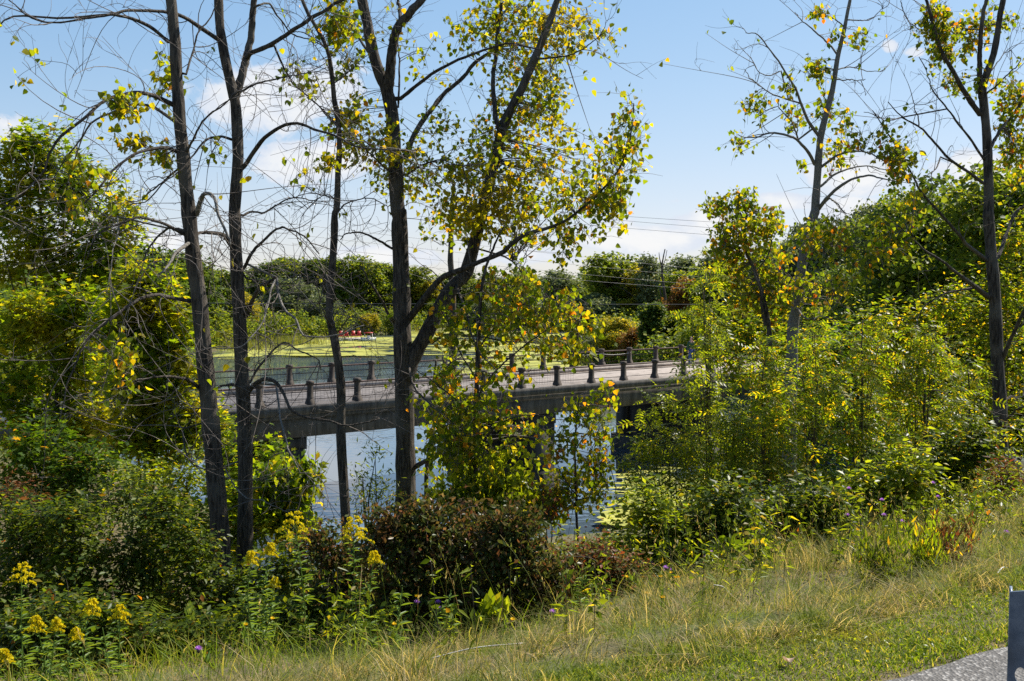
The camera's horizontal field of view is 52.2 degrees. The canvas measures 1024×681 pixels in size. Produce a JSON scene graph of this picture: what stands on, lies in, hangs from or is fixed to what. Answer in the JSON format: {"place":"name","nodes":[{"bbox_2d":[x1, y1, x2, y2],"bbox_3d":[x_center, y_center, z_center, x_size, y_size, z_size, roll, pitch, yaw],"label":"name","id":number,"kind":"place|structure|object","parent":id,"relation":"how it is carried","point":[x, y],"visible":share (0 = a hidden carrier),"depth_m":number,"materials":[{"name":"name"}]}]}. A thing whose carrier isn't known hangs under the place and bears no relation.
{"place":"outdoors","nodes":[
{"label":"outdoors","id":0,"kind":"place"},
{"bbox_2d":[0,279,1023,680],"bbox_3d":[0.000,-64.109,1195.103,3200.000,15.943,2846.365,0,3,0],"label":"ground","id":1,"kind":"structure","parent":0,"point":[694,625],"depth_m":5.63,"materials":[{"name":"green plant"}]},
{"bbox_2d":[2,562,37,680],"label":"goldenrod plant","id":2,"kind":"object","parent":1,"relation":"on","point":[22,578],"visible":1,"depth_m":7.27,"materials":[{"name":"green plant"}]},
{"bbox_2d":[0,468,53,615],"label":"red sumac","id":3,"kind":"object","parent":1,"relation":"on","point":[16,486],"visible":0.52,"depth_m":14.16,"materials":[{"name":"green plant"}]},
{"bbox_2d":[21,615,57,680],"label":"goldenrod plant","id":4,"kind":"object","parent":1,"relation":"on","point":[37,622],"visible":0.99,"depth_m":6.64,"materials":[{"name":"green plant"}]},
{"bbox_2d":[0,484,97,639],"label":"thicket shrub","id":5,"kind":"object","parent":1,"relation":"on","point":[8,562],"visible":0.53,"depth_m":10.42,"materials":[{"name":"green plant"}]},
{"bbox_2d":[38,616,66,680],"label":"goldenrod plant","id":6,"kind":"object","parent":1,"relation":"on","point":[56,621],"visible":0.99,"depth_m":6.50,"materials":[{"name":"green plant"}]},
{"bbox_2d":[52,626,84,680],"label":"goldenrod plant","id":7,"kind":"object","parent":1,"relation":"on","point":[73,634],"visible":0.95,"depth_m":6.41,"materials":[{"name":"green plant"}]},
{"bbox_2d":[8,481,141,622],"bbox_3d":[-4.291,2.317,10.351,1.200,1.795,1.012,0,3,0],"label":"thicket shrub","id":8,"kind":"object","parent":1,"relation":"on","point":[70,523],"visible":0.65,"depth_m":10.23,"materials":[{"name":"green plant"}]},
{"bbox_2d":[0,402,150,585],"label":"maple sapling","id":9,"kind":"object","parent":1,"relation":"on","point":[32,445],"visible":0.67,"depth_m":17.50,"materials":[{"name":"green plant"}]},
{"bbox_2d":[0,264,156,619],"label":"maple tree","id":10,"kind":"object","parent":1,"relation":"on","point":[29,328],"visible":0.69,"depth_m":22.29,"materials":[{"name":"green plant"}]},
{"bbox_2d":[0,113,157,545],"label":"maple tree","id":11,"kind":"object","parent":1,"relation":"on","point":[21,254],"visible":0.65,"depth_m":24.62,"materials":[{"name":"green plant"}]},
{"bbox_2d":[0,454,162,596],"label":"thicket shrub","id":12,"kind":"object","parent":1,"relation":"on","point":[126,498],"visible":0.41,"depth_m":13.09,"materials":[{"name":"green plant"}]},
{"bbox_2d":[71,598,100,680],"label":"goldenrod plant","id":13,"kind":"object","parent":1,"relation":"on","point":[93,602],"visible":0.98,"depth_m":6.71,"materials":[{"name":"green plant"}]},
{"bbox_2d":[0,556,191,680],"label":"thicket shrub","id":14,"kind":"object","parent":1,"relation":"on","point":[50,612],"visible":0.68,"depth_m":8.46,"materials":[{"name":"green plant"}]},
{"bbox_2d":[101,604,133,678],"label":"goldenrod plant","id":15,"kind":"object","parent":1,"relation":"on","point":[118,609],"visible":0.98,"depth_m":6.68,"materials":[{"name":"green plant"}]},
{"bbox_2d":[68,474,205,627],"bbox_3d":[-3.774,2.278,10.494,1.375,1.834,1.029,0,3,0],"label":"thicket shrub","id":16,"kind":"object","parent":1,"relation":"on","point":[136,575],"visible":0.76,"depth_m":10.45,"materials":[{"name":"green plant"}]},
{"bbox_2d":[106,241,190,313],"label":"tree","id":17,"kind":"object","parent":1,"relation":"on","point":[150,259],"visible":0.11,"depth_m":148.35,"materials":[{"name":"green plant"}]},
{"bbox_2d":[66,247,235,596],"bbox_3d":[-7.466,1.931,21.727,3.394,7.729,2.465,-1,3,-18],"label":"maple tree","id":18,"kind":"object","parent":1,"relation":"on","point":[158,327],"visible":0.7,"depth_m":21.31,"materials":[{"name":"green plant"}]},
{"bbox_2d":[98,429,206,611],"bbox_3d":[-5.659,3.016,16.665,2.011,3.225,1.177,0,3,0],"label":"thicket shrub","id":19,"kind":"object","parent":1,"relation":"on","point":[191,478],"visible":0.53,"depth_m":16.59,"materials":[{"name":"green plant"}]},
{"bbox_2d":[0,0,331,610],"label":"cottonwood tree","id":20,"kind":"object","parent":1,"relation":"on","point":[119,104],"visible":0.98,"depth_m":13.52,"materials":[{"name":"green plant"}]},
{"bbox_2d":[115,600,246,669],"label":"thicket shrub","id":21,"kind":"object","parent":1,"relation":"on","point":[188,624],"visible":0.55,"depth_m":8.66,"materials":[{"name":"green plant"}]},
{"bbox_2d":[118,480,250,598],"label":"thicket shrub","id":22,"kind":"object","parent":1,"relation":"on","point":[201,515],"visible":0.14,"depth_m":14.64,"materials":[{"name":"green plant"}]},
{"bbox_2d":[139,494,244,630],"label":"thicket shrub","id":23,"kind":"object","parent":1,"relation":"on","point":[190,557],"visible":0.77,"depth_m":10.27,"materials":[{"name":"green plant"}]},
{"bbox_2d":[166,249,228,310],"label":"tree","id":24,"kind":"object","parent":1,"relation":"on","point":[207,273],"visible":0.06,"depth_m":159.29,"materials":[{"name":"green plant"}]},
{"bbox_2d":[189,386,297,562],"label":"maple sapling","id":25,"kind":"object","parent":1,"relation":"on","point":[233,453],"visible":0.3,"depth_m":20.09,"materials":[{"name":"green plant"}]},
{"bbox_2d":[1,0,487,583],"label":"cottonwood tree","id":26,"kind":"object","parent":1,"relation":"on","point":[243,386],"visible":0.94,"depth_m":14.72,"materials":[{"name":"green plant"}]},
{"bbox_2d":[203,466,294,575],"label":"thicket shrub","id":27,"kind":"object","parent":1,"relation":"on","point":[233,501],"visible":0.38,"depth_m":16.90,"materials":[{"name":"green plant"}]},
{"bbox_2d":[237,550,262,652],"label":"goldenrod plant","id":28,"kind":"object","parent":1,"relation":"on","point":[250,557],"visible":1,"depth_m":7.61,"materials":[{"name":"green plant"}]},
{"bbox_2d":[199,518,328,631],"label":"thicket shrub","id":29,"kind":"object","parent":1,"relation":"on","point":[288,572],"visible":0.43,"depth_m":10.44,"materials":[{"name":"green plant"}]},
{"bbox_2d":[252,542,278,649],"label":"goldenrod plant","id":30,"kind":"object","parent":1,"relation":"on","point":[270,550],"visible":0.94,"depth_m":7.80,"materials":[{"name":"green plant"}]},
{"bbox_2d":[244,259,296,315],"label":"tree","id":31,"kind":"object","parent":1,"relation":"on","point":[250,289],"visible":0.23,"depth_m":213.31,"materials":[{"name":"green plant"}]},
{"bbox_2d":[229,442,328,593],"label":"ash sapling","id":32,"kind":"object","parent":1,"relation":"on","point":[282,504],"visible":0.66,"depth_m":17.18,"materials":[{"name":"green plant"}]},
{"bbox_2d":[257,277,323,319],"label":"bank shrub","id":33,"kind":"object","parent":1,"relation":"on","point":[293,297],"visible":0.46,"depth_m":192.97,"materials":[{"name":"green plant"}]},
{"bbox_2d":[275,511,317,641],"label":"goldenrod plant","id":34,"kind":"object","parent":1,"relation":"on","point":[291,533],"visible":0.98,"depth_m":7.38,"materials":[{"name":"green plant"}]},
{"bbox_2d":[209,574,395,652],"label":"thicket shrub","id":35,"kind":"object","parent":1,"relation":"on","point":[282,616],"visible":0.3,"depth_m":8.24,"materials":[{"name":"green plant"}]},
{"bbox_2d":[197,0,454,543],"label":"cottonwood tree","id":36,"kind":"object","parent":1,"relation":"on","point":[334,34],"visible":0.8,"depth_m":16.08,"materials":[{"name":"green plant"}]},
{"bbox_2d":[278,504,382,635],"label":"dogwood shrub","id":37,"kind":"object","parent":1,"relation":"on","point":[317,547],"visible":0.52,"depth_m":8.33,"materials":[{"name":"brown plant"}]},
{"bbox_2d":[313,253,390,317],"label":"tree","id":38,"kind":"object","parent":1,"relation":"on","point":[353,265],"visible":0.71,"depth_m":211.66,"materials":[{"name":"green plant"}]},
{"bbox_2d":[336,515,374,651],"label":"goldenrod plant","id":39,"kind":"object","parent":1,"relation":"on","point":[349,524],"visible":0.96,"depth_m":7.20,"materials":[{"name":"green plant"}]},
{"bbox_2d":[0,300,724,388],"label":"bushes","id":40,"kind":"object","parent":1,"relation":"on","point":[317,325],"visible":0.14,"depth_m":159.18,"materials":[{"name":"green plant"}]},
{"bbox_2d":[335,437,405,565],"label":"willow sapling","id":41,"kind":"object","parent":1,"relation":"on","point":[369,496],"visible":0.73,"depth_m":16.74,"materials":[{"name":"green plant"}]},
{"bbox_2d":[358,550,384,647],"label":"goldenrod plant","id":42,"kind":"object","parent":1,"relation":"on","point":[374,557],"visible":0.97,"depth_m":7.29,"materials":[{"name":"green plant"}]},
{"bbox_2d":[365,261,411,319],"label":"tree","id":43,"kind":"object","parent":1,"relation":"on","point":[389,272],"visible":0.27,"depth_m":217.23,"materials":[{"name":"green plant"}]},
{"bbox_2d":[211,323,615,365],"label":"reeds","id":44,"kind":"object","parent":1,"relation":"on","point":[303,340],"visible":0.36,"depth_m":159.07,"materials":[{"name":"green plant"}]},
{"bbox_2d":[327,483,515,635],"bbox_3d":[-0.679,1.720,8.031,1.472,1.271,1.049,0,3,0],"label":"dogwood shrub","id":45,"kind":"object","parent":1,"relation":"on","point":[407,545],"visible":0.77,"depth_m":7.89,"materials":[{"name":"brown plant"}]},
{"bbox_2d":[381,192,495,567],"bbox_3d":[-1.385,0.890,21.559,1.789,7.866,2.386,2,4,33],"label":"cottonwood tree","id":46,"kind":"object","parent":1,"relation":"on","point":[450,267],"visible":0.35,"depth_m":20.94,"materials":[{"name":"green plant"}]},
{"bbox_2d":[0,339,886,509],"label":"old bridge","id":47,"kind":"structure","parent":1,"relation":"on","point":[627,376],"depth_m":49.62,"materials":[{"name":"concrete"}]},
{"bbox_2d":[384,347,502,497],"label":"cottonwood tree","id":48,"kind":"object","parent":1,"relation":"on","point":[426,471],"visible":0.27,"depth_m":18.67,"materials":[{"name":"green plant"}]},
{"bbox_2d":[294,0,669,573],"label":"cottonwood tree","id":49,"kind":"object","parent":1,"relation":"on","point":[599,200],"visible":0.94,"depth_m":16.73,"materials":[{"name":"green plant"}]},
{"bbox_2d":[470,587,511,638],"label":"milkweed plant","id":50,"kind":"object","parent":1,"relation":"on","point":[488,613],"visible":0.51,"depth_m":7.27,"materials":[{"name":"green plant"}]},
{"bbox_2d":[417,413,566,539],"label":"ash sapling","id":51,"kind":"object","parent":1,"relation":"on","point":[509,485],"visible":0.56,"depth_m":15.61,"materials":[{"name":"green plant"}]},
{"bbox_2d":[403,225,606,559],"bbox_3d":[-0.164,0.977,15.621,2.988,5.398,2.270,1,3,14],"label":"cottonwood tree","id":52,"kind":"object","parent":1,"relation":"on","point":[514,314],"visible":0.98,"depth_m":15.51,"materials":[{"name":"green plant"}]},
{"bbox_2d":[0,481,1022,680],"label":"bank grass","id":53,"kind":"structure","parent":1,"relation":"on","point":[159,662],"depth_m":7.04,"materials":[{"name":"plant"}]},
{"bbox_2d":[432,492,611,635],"bbox_3d":[0.063,1.676,7.861,1.312,1.119,0.814,-1,3,-16],"label":"dogwood shrub","id":54,"kind":"object","parent":1,"relation":"on","point":[512,522],"visible":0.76,"depth_m":7.71,"materials":[{"name":"brown plant"}]},
{"bbox_2d":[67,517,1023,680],"bbox_3d":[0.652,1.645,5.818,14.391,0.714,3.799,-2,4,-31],"label":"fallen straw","id":55,"kind":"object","parent":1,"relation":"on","point":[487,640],"visible":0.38,"depth_m":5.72,"materials":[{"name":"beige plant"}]},
{"bbox_2d":[526,474,569,556],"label":"creeper vine","id":56,"kind":"object","parent":1,"relation":"on","point":[548,509],"visible":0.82,"depth_m":15.11,"materials":[{"name":"green plant"}]},
{"bbox_2d":[538,268,583,309],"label":"tree","id":57,"kind":"object","parent":1,"relation":"on","point":[559,284],"visible":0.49,"depth_m":213.74,"materials":[{"name":"green plant"}]},
{"bbox_2d":[532,377,626,541],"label":"young poplar","id":58,"kind":"object","parent":1,"relation":"on","point":[575,416],"visible":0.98,"depth_m":15.14,"materials":[{"name":"green plant"}]},
{"bbox_2d":[563,292,620,339],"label":"bank shrub","id":59,"kind":"object","parent":1,"relation":"on","point":[602,302],"visible":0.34,"depth_m":166.46,"materials":[{"name":"green plant"}]},
{"bbox_2d":[547,518,675,604],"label":"redtwig shrub","id":60,"kind":"object","parent":1,"relation":"on","point":[614,572],"visible":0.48,"depth_m":8.24,"materials":[{"name":"brown plant"}]},
{"bbox_2d":[591,315,637,362],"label":"bank shrub","id":61,"kind":"object","parent":1,"relation":"on","point":[617,326],"visible":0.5,"depth_m":117.59,"materials":[{"name":"yellow plant"}]},
{"bbox_2d":[210,455,1023,665],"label":"weeds","id":62,"kind":"object","parent":1,"relation":"on","point":[379,613],"visible":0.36,"depth_m":7.56,"materials":[{"name":"green plant"}]},
{"bbox_2d":[576,250,659,308],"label":"tree","id":63,"kind":"object","parent":1,"relation":"on","point":[611,288],"visible":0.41,"depth_m":172.44,"materials":[{"name":"green plant"}]},
{"bbox_2d":[612,263,660,319],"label":"tree","id":64,"kind":"object","parent":1,"relation":"on","point":[626,304],"visible":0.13,"depth_m":166.89,"materials":[{"name":"green plant"}]},
{"bbox_2d":[631,251,663,316],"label":"tree","id":65,"kind":"object","parent":1,"relation":"on","point":[649,270],"visible":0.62,"depth_m":163.37,"materials":[{"name":"green plant"}]},
{"bbox_2d":[635,301,668,360],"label":"bank shrub","id":66,"kind":"object","parent":1,"relation":"on","point":[649,315],"visible":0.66,"depth_m":107.26,"materials":[{"name":"green plant"}]},
{"bbox_2d":[588,462,722,581],"bbox_3d":[1.287,1.799,9.715,1.350,1.312,0.894,0,3,0],"label":"thicket shrub","id":67,"kind":"object","parent":1,"relation":"on","point":[655,510],"visible":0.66,"depth_m":9.62,"materials":[{"name":"green plant"}]},
{"bbox_2d":[607,379,728,523],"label":"ash sapling","id":68,"kind":"object","parent":1,"relation":"on","point":[656,459],"visible":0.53,"depth_m":14.86,"materials":[{"name":"green plant"}]},
{"bbox_2d":[651,252,698,294],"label":"tree","id":69,"kind":"object","parent":1,"relation":"on","point":[679,263],"visible":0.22,"depth_m":148.46,"materials":[{"name":"green plant"}]},
{"bbox_2d":[659,276,706,322],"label":"tree","id":70,"kind":"object","parent":1,"relation":"on","point":[676,297],"visible":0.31,"depth_m":129.42,"materials":[{"name":"green plant"}]},
{"bbox_2d":[646,247,759,506],"bbox_3d":[2.687,0.843,14.560,2.150,4.288,1.600,-2,4,-33],"label":"ash sapling","id":71,"kind":"object","parent":1,"relation":"on","point":[709,395],"visible":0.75,"depth_m":14.55,"materials":[{"name":"green plant"}]},
{"bbox_2d":[683,261,753,318],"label":"tree","id":72,"kind":"object","parent":1,"relation":"on","point":[720,300],"visible":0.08,"depth_m":118.46,"materials":[{"name":"green plant"}]},
{"bbox_2d":[650,467,796,576],"bbox_3d":[1.922,1.726,9.737,1.400,1.161,0.903,0,3,0],"label":"thicket shrub","id":73,"kind":"object","parent":1,"relation":"on","point":[732,493],"visible":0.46,"depth_m":9.62,"materials":[{"name":"green plant"}]},
{"bbox_2d":[671,387,790,534],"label":"walnut sapling","id":74,"kind":"object","parent":1,"relation":"on","point":[734,462],"visible":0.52,"depth_m":13.44,"materials":[{"name":"green plant"}]},
{"bbox_2d":[701,531,773,572],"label":"yellow creeper","id":75,"kind":"object","parent":1,"relation":"on","point":[736,542],"visible":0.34,"depth_m":8.49,"materials":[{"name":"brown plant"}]},
{"bbox_2d":[695,185,811,494],"bbox_3d":[5.800,0.371,25.091,2.722,8.220,2.251,0,3,0],"label":"young poplar","id":76,"kind":"object","parent":1,"relation":"on","point":[764,232],"visible":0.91,"depth_m":25.02,"materials":[{"name":"green plant"}]},
{"bbox_2d":[664,297,844,503],"bbox_3d":[6.388,1.698,27.008,4.707,5.993,2.255,0,3,0],"label":"box elder","id":77,"kind":"object","parent":1,"relation":"on","point":[740,334],"visible":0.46,"depth_m":26.93,"materials":[{"name":"green plant"}]},
{"bbox_2d":[709,328,820,531],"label":"walnut sapling","id":78,"kind":"object","parent":1,"relation":"on","point":[778,414],"visible":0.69,"depth_m":13.68,"materials":[{"name":"green plant"}]},
{"bbox_2d":[666,0,938,500],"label":"cottonwood tree","id":79,"kind":"object","parent":1,"relation":"on","point":[806,243],"visible":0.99,"depth_m":18.32,"materials":[{"name":"green plant"}]},
{"bbox_2d":[735,307,870,503],"bbox_3d":[4.047,1.237,14.210,2.099,3.360,1.764,-2,4,-37],"label":"walnut sapling","id":80,"kind":"object","parent":1,"relation":"on","point":[810,383],"visible":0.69,"depth_m":13.92,"materials":[{"name":"green plant"}]},
{"bbox_2d":[733,459,884,552],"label":"thicket shrub","id":81,"kind":"object","parent":1,"relation":"on","point":[790,507],"visible":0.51,"depth_m":10.19,"materials":[{"name":"green plant"}]},
{"bbox_2d":[758,213,861,307],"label":"tree","id":82,"kind":"object","parent":1,"relation":"on","point":[809,269],"visible":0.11,"depth_m":87.45,"materials":[{"name":"green plant"}]},
{"bbox_2d":[743,311,914,484],"bbox_3d":[7.165,1.729,24.165,4.315,4.887,2.620,0,3,0],"label":"box elder","id":83,"kind":"object","parent":1,"relation":"on","point":[837,352],"visible":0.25,"depth_m":23.99,"materials":[{"name":"green plant"}]},
{"bbox_2d":[805,262,875,397],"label":"tree","id":84,"kind":"object","parent":1,"relation":"on","point":[831,272],"visible":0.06,"depth_m":70.52,"materials":[{"name":"green plant"}]},
{"bbox_2d":[666,581,1019,680],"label":"clover","id":85,"kind":"object","parent":1,"relation":"on","point":[872,662],"visible":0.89,"depth_m":4.67,"materials":[{"name":"green plant"}]},
{"bbox_2d":[835,516,914,587],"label":"weed tuft","id":86,"kind":"object","parent":1,"relation":"on","point":[871,553],"visible":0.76,"depth_m":6.46,"materials":[{"name":"green plant"}]},
{"bbox_2d":[818,303,939,496],"bbox_3d":[5.112,1.170,15.051,1.729,3.384,1.888,-1,3,-19],"label":"walnut sapling","id":87,"kind":"object","parent":1,"relation":"on","point":[864,419],"visible":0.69,"depth_m":15.06,"materials":[{"name":"green plant"}]},
{"bbox_2d":[822,426,958,536],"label":"thicket shrub","id":88,"kind":"object","parent":1,"relation":"on","point":[911,480],"visible":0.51,"depth_m":11.99,"materials":[{"name":"green plant"}]},
{"bbox_2d":[816,165,982,445],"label":"tree","id":89,"kind":"object","parent":1,"relation":"on","point":[932,243],"visible":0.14,"depth_m":60.30,"materials":[{"name":"green plant"}]},
{"bbox_2d":[780,0,1023,480],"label":"cottonwood tree","id":90,"kind":"object","parent":1,"relation":"on","point":[946,55],"visible":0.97,"depth_m":19.68,"materials":[{"name":"green plant"}]},
{"bbox_2d":[847,271,988,469],"bbox_3d":[10.827,1.109,28.034,4.111,6.288,2.876,0,3,0],"label":"box elder","id":91,"kind":"object","parent":1,"relation":"on","point":[939,316],"visible":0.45,"depth_m":27.85,"materials":[{"name":"green plant"}]},
{"bbox_2d":[859,312,987,489],"bbox_3d":[6.531,1.210,16.393,1.993,3.315,1.820,-3,4,-41],"label":"walnut sapling","id":92,"kind":"object","parent":1,"relation":"on","point":[935,346],"visible":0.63,"depth_m":16.31,"materials":[{"name":"green plant"}]},
{"bbox_2d":[878,508,977,575],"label":"weed tuft","id":93,"kind":"object","parent":1,"relation":"on","point":[920,548],"visible":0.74,"depth_m":6.66,"materials":[{"name":"green plant"}]},
{"bbox_2d":[869,401,1010,515],"bbox_3d":[5.703,1.739,14.069,1.908,1.766,1.254,-2,4,-26],"label":"thicket shrub","id":94,"kind":"object","parent":1,"relation":"on","point":[966,462],"visible":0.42,"depth_m":13.98,"materials":[{"name":"green plant"}]},
{"bbox_2d":[867,152,1023,462],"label":"tree","id":95,"kind":"object","parent":1,"relation":"on","point":[974,237],"visible":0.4,"depth_m":53.48,"materials":[{"name":"green plant"}]},
{"bbox_2d":[903,508,1000,567],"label":"weed tuft","id":96,"kind":"object","parent":1,"relation":"on","point":[943,530],"visible":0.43,"depth_m":6.92,"materials":[{"name":"green plant"}]},
{"bbox_2d":[925,350,1018,504],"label":"walnut sapling","id":97,"kind":"object","parent":1,"relation":"on","point":[968,380],"visible":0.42,"depth_m":17.08,"materials":[{"name":"green plant"}]},
{"bbox_2d":[937,194,1023,474],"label":"box elder","id":98,"kind":"object","parent":1,"relation":"on","point":[1007,302],"visible":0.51,"depth_m":26.95,"materials":[{"name":"green plant"}]},
{"bbox_2d":[966,445,1023,509],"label":"red sumac","id":99,"kind":"object","parent":1,"relation":"on","point":[1001,477],"visible":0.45,"depth_m":13.08,"materials":[{"name":"green plant"}]},
{"bbox_2d":[0,0,1023,278],"label":"sky","id":100,"kind":"structure","parent":0,"point":[692,113],"materials":[{"name":"blue"}]},
{"bbox_2d":[31,329,1023,589],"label":"pond water","id":101,"kind":"structure","parent":0,"point":[327,443],"depth_m":60.10,"materials":[{"name":"blue liquid"}]},
{"bbox_2d":[213,331,975,525],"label":"duckweed","id":102,"kind":"object","parent":101,"relation":"on","point":[362,351],"visible":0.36,"depth_m":137.60,"materials":[{"name":"green plant"}]},
{"bbox_2d":[513,564,1023,680],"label":"mown grass","id":103,"kind":"structure","parent":0,"point":[968,648],"depth_m":4.72,"materials":[{"name":"green plant"}]},
{"bbox_2d":[886,647,1023,680],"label":"road","id":104,"kind":"structure","parent":0,"point":[990,665],"depth_m":4.31,"materials":[{"name":"grey asphalt"}]},
{"bbox_2d":[1007,586,1023,680],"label":"steel post","id":105,"kind":"object","parent":104,"relation":"on","point":[1015,658],"visible":1,"depth_m":2.39,"materials":[{"name":"grey metal"}]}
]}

